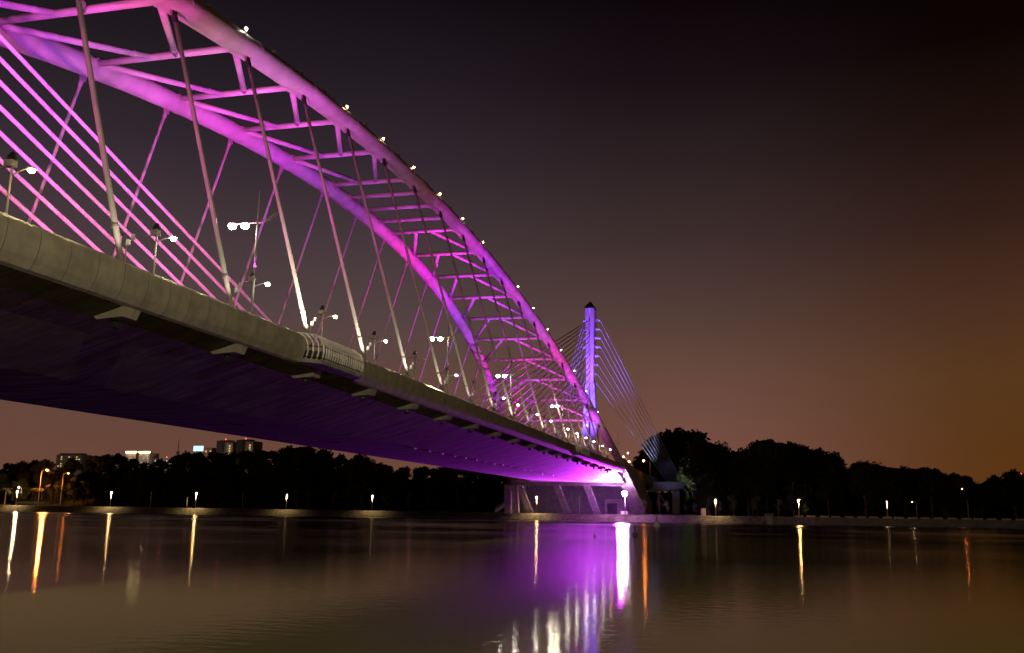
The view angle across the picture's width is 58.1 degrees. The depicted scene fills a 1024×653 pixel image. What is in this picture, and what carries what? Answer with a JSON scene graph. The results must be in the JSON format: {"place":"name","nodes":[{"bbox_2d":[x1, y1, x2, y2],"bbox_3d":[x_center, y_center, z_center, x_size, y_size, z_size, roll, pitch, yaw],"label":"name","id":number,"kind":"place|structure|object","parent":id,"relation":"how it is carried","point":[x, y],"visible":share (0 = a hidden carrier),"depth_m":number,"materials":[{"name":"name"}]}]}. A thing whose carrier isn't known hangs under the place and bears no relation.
{"place":"outdoors","nodes":[
{"label":"outdoors","id":0,"kind":"place"},
{"bbox_2d":[0,505,972,523],"bbox_3d":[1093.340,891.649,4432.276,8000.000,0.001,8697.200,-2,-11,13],"label":"ground","id":1,"kind":"structure","parent":0,"point":[493,512],"depth_m":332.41,"materials":[{"name":"grey concrete"}]},
{"bbox_2d":[0,473,9,491],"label":"broadleaf tree","id":2,"kind":"object","parent":1,"relation":"on","point":[4,481],"visible":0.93,"depth_m":388.17,"materials":[{"name":"green plant"}]},
{"bbox_2d":[0,470,12,495],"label":"broadleaf tree","id":3,"kind":"object","parent":1,"relation":"on","point":[3,491],"visible":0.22,"depth_m":394.46,"materials":[{"name":"green plant"}]},
{"bbox_2d":[10,477,31,501],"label":"broadleaf tree","id":4,"kind":"object","parent":1,"relation":"on","point":[20,483],"visible":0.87,"depth_m":382.54,"materials":[{"name":"green plant"}]},
{"bbox_2d":[13,472,30,489],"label":"tall tree","id":5,"kind":"object","parent":1,"relation":"on","point":[26,476],"visible":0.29,"depth_m":392.50,"materials":[{"name":"green plant"}]},
{"bbox_2d":[15,501,49,503],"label":"planter wall","id":6,"kind":"structure","parent":1,"relation":"on","point":[18,502],"depth_m":359.07,"materials":[{"name":"concrete"}]},
{"bbox_2d":[34,477,51,498],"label":"broadleaf tree","id":7,"kind":"object","parent":1,"relation":"on","point":[46,481],"visible":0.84,"depth_m":386.37,"materials":[{"name":"green plant"}]},
{"bbox_2d":[43,485,60,505],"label":"palm tree","id":8,"kind":"object","parent":1,"relation":"on","point":[53,488],"visible":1,"depth_m":368.08,"materials":[{"name":"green plant"}]},
{"bbox_2d":[47,480,65,502],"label":"broadleaf tree","id":9,"kind":"object","parent":1,"relation":"on","point":[56,496],"visible":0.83,"depth_m":380.16,"materials":[{"name":"green plant"}]},
{"bbox_2d":[66,477,75,499],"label":"broadleaf tree","id":10,"kind":"object","parent":1,"relation":"on","point":[68,486],"visible":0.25,"depth_m":381.35,"materials":[{"name":"green plant"}]},
{"bbox_2d":[55,453,92,475],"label":"apartment block","id":11,"kind":"structure","parent":1,"relation":"on","point":[63,458],"depth_m":1326.66,"materials":[{"name":"grey concrete"}]},
{"bbox_2d":[69,471,96,504],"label":"broadleaf tree","id":12,"kind":"object","parent":1,"relation":"on","point":[89,477],"visible":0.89,"depth_m":371.97,"materials":[{"name":"green plant"}]},
{"bbox_2d":[90,477,114,504],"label":"broadleaf tree","id":13,"kind":"object","parent":1,"relation":"on","point":[102,487],"visible":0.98,"depth_m":372.68,"materials":[{"name":"green plant"}]},
{"bbox_2d":[126,451,158,465],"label":"hotel block","id":14,"kind":"structure","parent":1,"relation":"on","point":[144,456],"depth_m":1299.51,"materials":[{"name":"beige concrete"}]},
{"bbox_2d":[144,481,158,500],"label":"broadleaf tree","id":15,"kind":"object","parent":1,"relation":"on","point":[154,489],"visible":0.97,"depth_m":372.87,"materials":[{"name":"green plant"}]},
{"bbox_2d":[191,479,209,502],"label":"broadleaf tree","id":16,"kind":"object","parent":1,"relation":"on","point":[198,486],"visible":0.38,"depth_m":368.47,"materials":[{"name":"green plant"}]},
{"bbox_2d":[204,448,215,455],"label":"apartment block","id":17,"kind":"structure","parent":1,"relation":"on","point":[207,450],"depth_m":1276.08,"materials":[{"name":"grey concrete"}]},
{"bbox_2d":[216,439,235,471],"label":"tower block","id":18,"kind":"structure","parent":1,"relation":"on","point":[224,446],"depth_m":1270.65,"materials":[{"name":"concrete"}]},
{"bbox_2d":[235,438,262,474],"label":"tower block","id":19,"kind":"structure","parent":1,"relation":"on","point":[246,444],"depth_m":1264.33,"materials":[{"name":"concrete"}]},
{"bbox_2d":[276,471,297,506],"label":"broadleaf tree","id":20,"kind":"object","parent":1,"relation":"on","point":[280,486],"visible":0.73,"depth_m":352.42,"materials":[{"name":"green plant"}]},
{"bbox_2d":[0,0,684,514],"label":"bridge","id":21,"kind":"structure","parent":1,"relation":"on","point":[90,330],"depth_m":91.48,"materials":[{"name":"concrete"}]},
{"bbox_2d":[0,151,36,213],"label":"lamp post","id":22,"kind":"object","parent":21,"relation":"on","point":[10,161],"visible":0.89,"depth_m":49.69,"materials":[{"name":"metal"}]},
{"bbox_2d":[144,223,176,273],"bbox_3d":[-23.706,-4.283,61.800,2.476,5.530,0.420,-2,-11,13],"label":"lamp post","id":23,"kind":"object","parent":21,"relation":"on","point":[155,231],"visible":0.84,"depth_m":62.08,"materials":[{"name":"metal"}]},
{"bbox_2d":[228,190,279,313],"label":"tall lamp post","id":24,"kind":"object","parent":21,"relation":"on","point":[252,278],"visible":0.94,"depth_m":75.06,"materials":[{"name":"metal"}]},
{"bbox_2d":[313,305,337,350],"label":"lamp post","id":25,"kind":"object","parent":21,"relation":"on","point":[321,311],"visible":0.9,"depth_m":86.84,"materials":[{"name":"metal"}]},
{"bbox_2d":[370,331,387,362],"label":"lamp post","id":26,"kind":"object","parent":21,"relation":"on","point":[373,336],"visible":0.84,"depth_m":99.22,"materials":[{"name":"metal"}]},
{"bbox_2d":[430,324,461,392],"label":"tall lamp post","id":27,"kind":"object","parent":21,"relation":"on","point":[441,339],"visible":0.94,"depth_m":124.58,"materials":[{"name":"metal"}]},
{"bbox_2d":[496,359,521,418],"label":"tall lamp post","id":28,"kind":"object","parent":21,"relation":"on","point":[504,375],"visible":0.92,"depth_m":159.31,"materials":[{"name":"metal"}]},
{"bbox_2d":[551,393,570,439],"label":"tall lamp post","id":29,"kind":"object","parent":21,"relation":"on","point":[562,405],"visible":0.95,"depth_m":205.43,"materials":[{"name":"metal"}]},
{"bbox_2d":[691,472,727,515],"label":"broadleaf tree","id":30,"kind":"object","parent":1,"relation":"on","point":[705,485],"visible":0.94,"depth_m":306.74,"materials":[{"name":"green plant"}]},
{"bbox_2d":[704,495,714,515],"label":"young tree","id":31,"kind":"object","parent":1,"relation":"on","point":[711,500],"visible":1,"depth_m":296.90,"materials":[{"name":"green plant"}]},
{"bbox_2d":[727,495,736,515],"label":"young tree","id":32,"kind":"object","parent":1,"relation":"on","point":[734,505],"visible":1,"depth_m":294.11,"materials":[{"name":"green plant"}]},
{"bbox_2d":[727,477,741,509],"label":"tall tree","id":33,"kind":"object","parent":1,"relation":"on","point":[732,483],"visible":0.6,"depth_m":319.13,"materials":[{"name":"green plant"}]},
{"bbox_2d":[735,475,761,515],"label":"broadleaf tree","id":34,"kind":"object","parent":1,"relation":"on","point":[745,490],"visible":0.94,"depth_m":310.59,"materials":[{"name":"green plant"}]},
{"bbox_2d":[781,470,802,516],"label":"tall tree","id":35,"kind":"object","parent":1,"relation":"on","point":[792,495],"visible":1,"depth_m":303.56,"materials":[{"name":"green plant"}]},
{"bbox_2d":[795,483,811,514],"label":"tall tree","id":36,"kind":"object","parent":1,"relation":"on","point":[801,488],"visible":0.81,"depth_m":309.85,"materials":[{"name":"green plant"}]},
{"bbox_2d":[814,476,839,516],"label":"broadleaf tree","id":37,"kind":"object","parent":1,"relation":"on","point":[829,488],"visible":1,"depth_m":301.27,"materials":[{"name":"green plant"}]},
{"bbox_2d":[847,466,882,517],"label":"broadleaf tree","id":38,"kind":"object","parent":1,"relation":"on","point":[858,485],"visible":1,"depth_m":296.29,"materials":[{"name":"green plant"}]},
{"bbox_2d":[867,464,903,516],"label":"broadleaf tree","id":39,"kind":"object","parent":1,"relation":"on","point":[888,477],"visible":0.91,"depth_m":299.68,"materials":[{"name":"green plant"}]},
{"bbox_2d":[914,467,945,518],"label":"broadleaf tree","id":40,"kind":"object","parent":1,"relation":"on","point":[928,482],"visible":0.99,"depth_m":294.39,"materials":[{"name":"green plant"}]},
{"bbox_2d":[964,481,997,518],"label":"broadleaf tree","id":41,"kind":"object","parent":1,"relation":"on","point":[986,487],"visible":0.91,"depth_m":295.75,"materials":[{"name":"green plant"}]},
{"bbox_2d":[990,469,1023,519],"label":"broadleaf tree","id":42,"kind":"object","parent":1,"relation":"on","point":[1008,484],"visible":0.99,"depth_m":289.91,"materials":[{"name":"green plant"}]},
{"bbox_2d":[0,511,1023,652],"bbox_3d":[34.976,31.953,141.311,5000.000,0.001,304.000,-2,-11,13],"label":"water","id":43,"kind":"structure","parent":0,"point":[81,582],"depth_m":42.37,"materials":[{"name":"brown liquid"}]},
{"bbox_2d":[765,513,773,523],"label":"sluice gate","id":44,"kind":"structure","parent":43,"relation":"in","point":[769,519],"depth_m":281.92,"materials":[{"name":"concrete"}]},
{"bbox_2d":[773,515,1023,527],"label":"retaining wall","id":45,"kind":"structure","parent":43,"relation":"in","point":[916,521],"depth_m":274.57,"materials":[{"name":"concrete"}]},
{"bbox_2d":[0,469,1023,519],"bbox_3d":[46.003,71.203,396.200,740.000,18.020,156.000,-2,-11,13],"label":"hill","id":46,"kind":"structure","parent":0,"point":[855,507],"depth_m":347.87,"materials":[{"name":"black plant"}]},
{"bbox_2d":[1,463,17,481],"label":"broadleaf tree","id":47,"kind":"object","parent":46,"relation":"on","point":[6,469],"visible":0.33,"depth_m":404.98,"materials":[{"name":"green plant"}]},
{"bbox_2d":[8,460,34,482],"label":"broadleaf tree","id":48,"kind":"object","parent":46,"relation":"on","point":[23,466],"visible":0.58,"depth_m":398.30,"materials":[{"name":"green plant"}]},
{"bbox_2d":[27,459,61,486],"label":"broadleaf tree","id":49,"kind":"object","parent":46,"relation":"on","point":[43,465],"visible":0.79,"depth_m":395.44,"materials":[{"name":"green plant"}]},
{"bbox_2d":[57,457,82,485],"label":"broadleaf tree","id":50,"kind":"object","parent":46,"relation":"on","point":[72,466],"visible":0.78,"depth_m":396.70,"materials":[{"name":"green plant"}]},
{"bbox_2d":[82,458,102,476],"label":"broadleaf tree","id":51,"kind":"object","parent":46,"relation":"on","point":[90,466],"visible":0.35,"depth_m":397.06,"materials":[{"name":"green plant"}]},
{"bbox_2d":[89,455,103,477],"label":"tall tree","id":52,"kind":"object","parent":46,"relation":"on","point":[96,459],"visible":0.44,"depth_m":395.71,"materials":[{"name":"green plant"}]},
{"bbox_2d":[96,454,116,480],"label":"broadleaf tree","id":53,"kind":"object","parent":46,"relation":"on","point":[107,460],"visible":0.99,"depth_m":392.07,"materials":[{"name":"green plant"}]},
{"bbox_2d":[105,452,127,482],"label":"broadleaf tree","id":54,"kind":"object","parent":46,"relation":"on","point":[120,458],"visible":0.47,"depth_m":397.04,"materials":[{"name":"green plant"}]},
{"bbox_2d":[114,457,139,480],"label":"broadleaf tree","id":55,"kind":"object","parent":46,"relation":"on","point":[128,465],"visible":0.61,"depth_m":389.58,"materials":[{"name":"green plant"}]},
{"bbox_2d":[134,461,154,484],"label":"broadleaf tree","id":56,"kind":"object","parent":46,"relation":"on","point":[143,466],"visible":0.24,"depth_m":391.08,"materials":[{"name":"green plant"}]},
{"bbox_2d":[145,458,170,481],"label":"broadleaf tree","id":57,"kind":"object","parent":46,"relation":"on","point":[159,466],"visible":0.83,"depth_m":391.05,"materials":[{"name":"green plant"}]},
{"bbox_2d":[163,454,190,480],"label":"broadleaf tree","id":58,"kind":"object","parent":46,"relation":"on","point":[180,462],"visible":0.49,"depth_m":380.12,"materials":[{"name":"green plant"}]},
{"bbox_2d":[178,450,199,480],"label":"broadleaf tree","id":59,"kind":"object","parent":46,"relation":"on","point":[188,453],"visible":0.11,"depth_m":388.77,"materials":[{"name":"green plant"}]},
{"bbox_2d":[188,451,212,482],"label":"broadleaf tree","id":60,"kind":"object","parent":46,"relation":"on","point":[200,474],"visible":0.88,"depth_m":384.00,"materials":[{"name":"green plant"}]},
{"bbox_2d":[201,452,223,478],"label":"broadleaf tree","id":61,"kind":"object","parent":46,"relation":"on","point":[213,458],"visible":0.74,"depth_m":385.77,"materials":[{"name":"green plant"}]},
{"bbox_2d":[234,450,248,476],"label":"broadleaf tree","id":62,"kind":"object","parent":46,"relation":"on","point":[240,469],"visible":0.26,"depth_m":385.89,"materials":[{"name":"green plant"}]},
{"bbox_2d":[238,449,267,484],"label":"broadleaf tree","id":63,"kind":"object","parent":46,"relation":"on","point":[252,460],"visible":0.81,"depth_m":378.63,"materials":[{"name":"green plant"}]},
{"bbox_2d":[250,449,271,473],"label":"broadleaf tree","id":64,"kind":"object","parent":46,"relation":"on","point":[264,453],"visible":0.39,"depth_m":383.85,"materials":[{"name":"green plant"}]},
{"bbox_2d":[262,445,297,479],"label":"broadleaf tree","id":65,"kind":"object","parent":46,"relation":"on","point":[279,466],"visible":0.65,"depth_m":372.89,"materials":[{"name":"green plant"}]},
{"bbox_2d":[289,446,313,469],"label":"broadleaf tree","id":66,"kind":"object","parent":46,"relation":"on","point":[294,462],"visible":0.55,"depth_m":370.61,"materials":[{"name":"green plant"}]},
{"bbox_2d":[296,446,334,491],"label":"broadleaf tree","id":67,"kind":"object","parent":46,"relation":"on","point":[321,459],"visible":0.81,"depth_m":364.65,"materials":[{"name":"green plant"}]},
{"bbox_2d":[330,453,349,491],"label":"broadleaf tree","id":68,"kind":"object","parent":46,"relation":"on","point":[339,461],"visible":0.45,"depth_m":364.17,"materials":[{"name":"green plant"}]},
{"bbox_2d":[346,454,367,485],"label":"broadleaf tree","id":69,"kind":"object","parent":46,"relation":"on","point":[357,461],"visible":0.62,"depth_m":362.54,"materials":[{"name":"green plant"}]},
{"bbox_2d":[362,457,375,472],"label":"broadleaf tree","id":70,"kind":"object","parent":46,"relation":"on","point":[368,462],"visible":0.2,"depth_m":372.00,"materials":[{"name":"green plant"}]},
{"bbox_2d":[363,462,383,489],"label":"broadleaf tree","id":71,"kind":"object","parent":46,"relation":"on","point":[375,470],"visible":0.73,"depth_m":363.95,"materials":[{"name":"green plant"}]},
{"bbox_2d":[379,465,393,476],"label":"broadleaf tree","id":72,"kind":"object","parent":46,"relation":"on","point":[387,469],"visible":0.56,"depth_m":361.12,"materials":[{"name":"green plant"}]},
{"bbox_2d":[379,471,411,508],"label":"broadleaf tree","id":73,"kind":"object","parent":46,"relation":"on","point":[395,479],"visible":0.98,"depth_m":346.23,"materials":[{"name":"green plant"}]},
{"bbox_2d":[394,466,411,489],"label":"broadleaf tree","id":74,"kind":"object","parent":46,"relation":"on","point":[405,471],"visible":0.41,"depth_m":365.22,"materials":[{"name":"green plant"}]},
{"bbox_2d":[412,467,421,483],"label":"broadleaf tree","id":75,"kind":"object","parent":46,"relation":"on","point":[414,471],"visible":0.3,"depth_m":368.29,"materials":[{"name":"green plant"}]},
{"bbox_2d":[416,466,431,483],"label":"broadleaf tree","id":76,"kind":"object","parent":46,"relation":"on","point":[423,471],"visible":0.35,"depth_m":363.18,"materials":[{"name":"green plant"}]},
{"bbox_2d":[431,466,454,490],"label":"broadleaf tree","id":77,"kind":"object","parent":46,"relation":"on","point":[438,473],"visible":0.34,"depth_m":354.51,"materials":[{"name":"green plant"}]},
{"bbox_2d":[454,469,473,492],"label":"broadleaf tree","id":78,"kind":"object","parent":46,"relation":"on","point":[466,475],"visible":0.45,"depth_m":351.30,"materials":[{"name":"green plant"}]},
{"bbox_2d":[478,472,492,488],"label":"broadleaf tree","id":79,"kind":"object","parent":46,"relation":"on","point":[486,476],"visible":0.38,"depth_m":353.15,"materials":[{"name":"green plant"}]},
{"bbox_2d":[488,474,507,494],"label":"broadleaf tree","id":80,"kind":"object","parent":46,"relation":"on","point":[502,479],"visible":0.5,"depth_m":347.61,"materials":[{"name":"green plant"}]},
{"bbox_2d":[632,447,669,495],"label":"broadleaf tree","id":81,"kind":"object","parent":46,"relation":"on","point":[639,464],"visible":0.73,"depth_m":410.62,"materials":[{"name":"green plant"}]},
{"bbox_2d":[647,434,687,496],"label":"broadleaf tree","id":82,"kind":"object","parent":46,"relation":"on","point":[653,445],"visible":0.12,"depth_m":414.88,"materials":[{"name":"green plant"}]},
{"bbox_2d":[657,428,693,491],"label":"broadleaf tree","id":83,"kind":"object","parent":46,"relation":"on","point":[680,435],"visible":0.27,"depth_m":409.95,"materials":[{"name":"green plant"}]},
{"bbox_2d":[655,428,710,498],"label":"broadleaf tree","id":84,"kind":"object","parent":46,"relation":"on","point":[671,444],"visible":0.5,"depth_m":408.13,"materials":[{"name":"green plant"}]},
{"bbox_2d":[672,432,704,496],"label":"broadleaf tree","id":85,"kind":"object","parent":46,"relation":"on","point":[688,487],"visible":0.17,"depth_m":408.77,"materials":[{"name":"green plant"}]},
{"bbox_2d":[679,440,717,481],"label":"broadleaf tree","id":86,"kind":"object","parent":46,"relation":"on","point":[693,451],"visible":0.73,"depth_m":332.54,"materials":[{"name":"green plant"}]},
{"bbox_2d":[695,440,732,486],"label":"broadleaf tree","id":87,"kind":"object","parent":46,"relation":"on","point":[719,449],"visible":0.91,"depth_m":328.54,"materials":[{"name":"green plant"}]},
{"bbox_2d":[700,446,739,487],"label":"broadleaf tree","id":88,"kind":"object","parent":46,"relation":"on","point":[713,470],"visible":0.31,"depth_m":330.71,"materials":[{"name":"green plant"}]},
{"bbox_2d":[738,447,757,477],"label":"broadleaf tree","id":89,"kind":"object","parent":46,"relation":"on","point":[741,453],"visible":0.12,"depth_m":337.84,"materials":[{"name":"green plant"}]},
{"bbox_2d":[739,440,779,474],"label":"broadleaf tree","id":90,"kind":"object","parent":46,"relation":"on","point":[751,443],"visible":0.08,"depth_m":336.97,"materials":[{"name":"green plant"}]},
{"bbox_2d":[742,441,786,485],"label":"broadleaf tree","id":91,"kind":"object","parent":46,"relation":"on","point":[765,453],"visible":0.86,"depth_m":326.94,"materials":[{"name":"green plant"}]},
{"bbox_2d":[760,439,778,462],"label":"broadleaf tree","id":92,"kind":"object","parent":46,"relation":"on","point":[772,442],"visible":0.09,"depth_m":334.93,"materials":[{"name":"green plant"}]},
{"bbox_2d":[775,441,798,490],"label":"broadleaf tree","id":93,"kind":"object","parent":46,"relation":"on","point":[785,452],"visible":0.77,"depth_m":324.62,"materials":[{"name":"green plant"}]},
{"bbox_2d":[784,446,825,494],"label":"broadleaf tree","id":94,"kind":"object","parent":46,"relation":"on","point":[801,459],"visible":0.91,"depth_m":321.37,"materials":[{"name":"green plant"}]},
{"bbox_2d":[805,450,819,493],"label":"tall tree","id":95,"kind":"object","parent":46,"relation":"on","point":[811,482],"visible":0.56,"depth_m":323.29,"materials":[{"name":"green plant"}]},
{"bbox_2d":[812,447,826,474],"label":"broadleaf tree","id":96,"kind":"object","parent":46,"relation":"on","point":[820,452],"visible":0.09,"depth_m":330.72,"materials":[{"name":"green plant"}]},
{"bbox_2d":[821,456,843,490],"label":"tall tree","id":97,"kind":"object","parent":46,"relation":"on","point":[827,461],"visible":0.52,"depth_m":326.58,"materials":[{"name":"green plant"}]},
{"bbox_2d":[820,451,846,471],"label":"broadleaf tree","id":98,"kind":"object","parent":46,"relation":"on","point":[834,454],"visible":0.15,"depth_m":331.73,"materials":[{"name":"green plant"}]},
{"bbox_2d":[850,460,875,483],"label":"broadleaf tree","id":99,"kind":"object","parent":46,"relation":"on","point":[858,464],"visible":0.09,"depth_m":323.17,"materials":[{"name":"green plant"}]},
{"bbox_2d":[903,468,917,487],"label":"broadleaf tree","id":100,"kind":"object","parent":46,"relation":"on","point":[912,471],"visible":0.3,"depth_m":318.46,"materials":[{"name":"green plant"}]},
{"bbox_2d":[948,474,967,501],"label":"broadleaf tree","id":101,"kind":"object","parent":46,"relation":"on","point":[955,482],"visible":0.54,"depth_m":314.06,"materials":[{"name":"green plant"}]},
{"bbox_2d":[956,475,967,503],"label":"tall tree","id":102,"kind":"object","parent":46,"relation":"on","point":[961,478],"visible":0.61,"depth_m":313.71,"materials":[{"name":"green plant"}]},
{"bbox_2d":[983,477,996,499],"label":"broadleaf tree","id":103,"kind":"object","parent":46,"relation":"on","point":[989,480],"visible":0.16,"depth_m":309.80,"materials":[{"name":"green plant"}]},
{"bbox_2d":[0,0,1023,491],"label":"sky","id":104,"kind":"structure","parent":0,"point":[801,222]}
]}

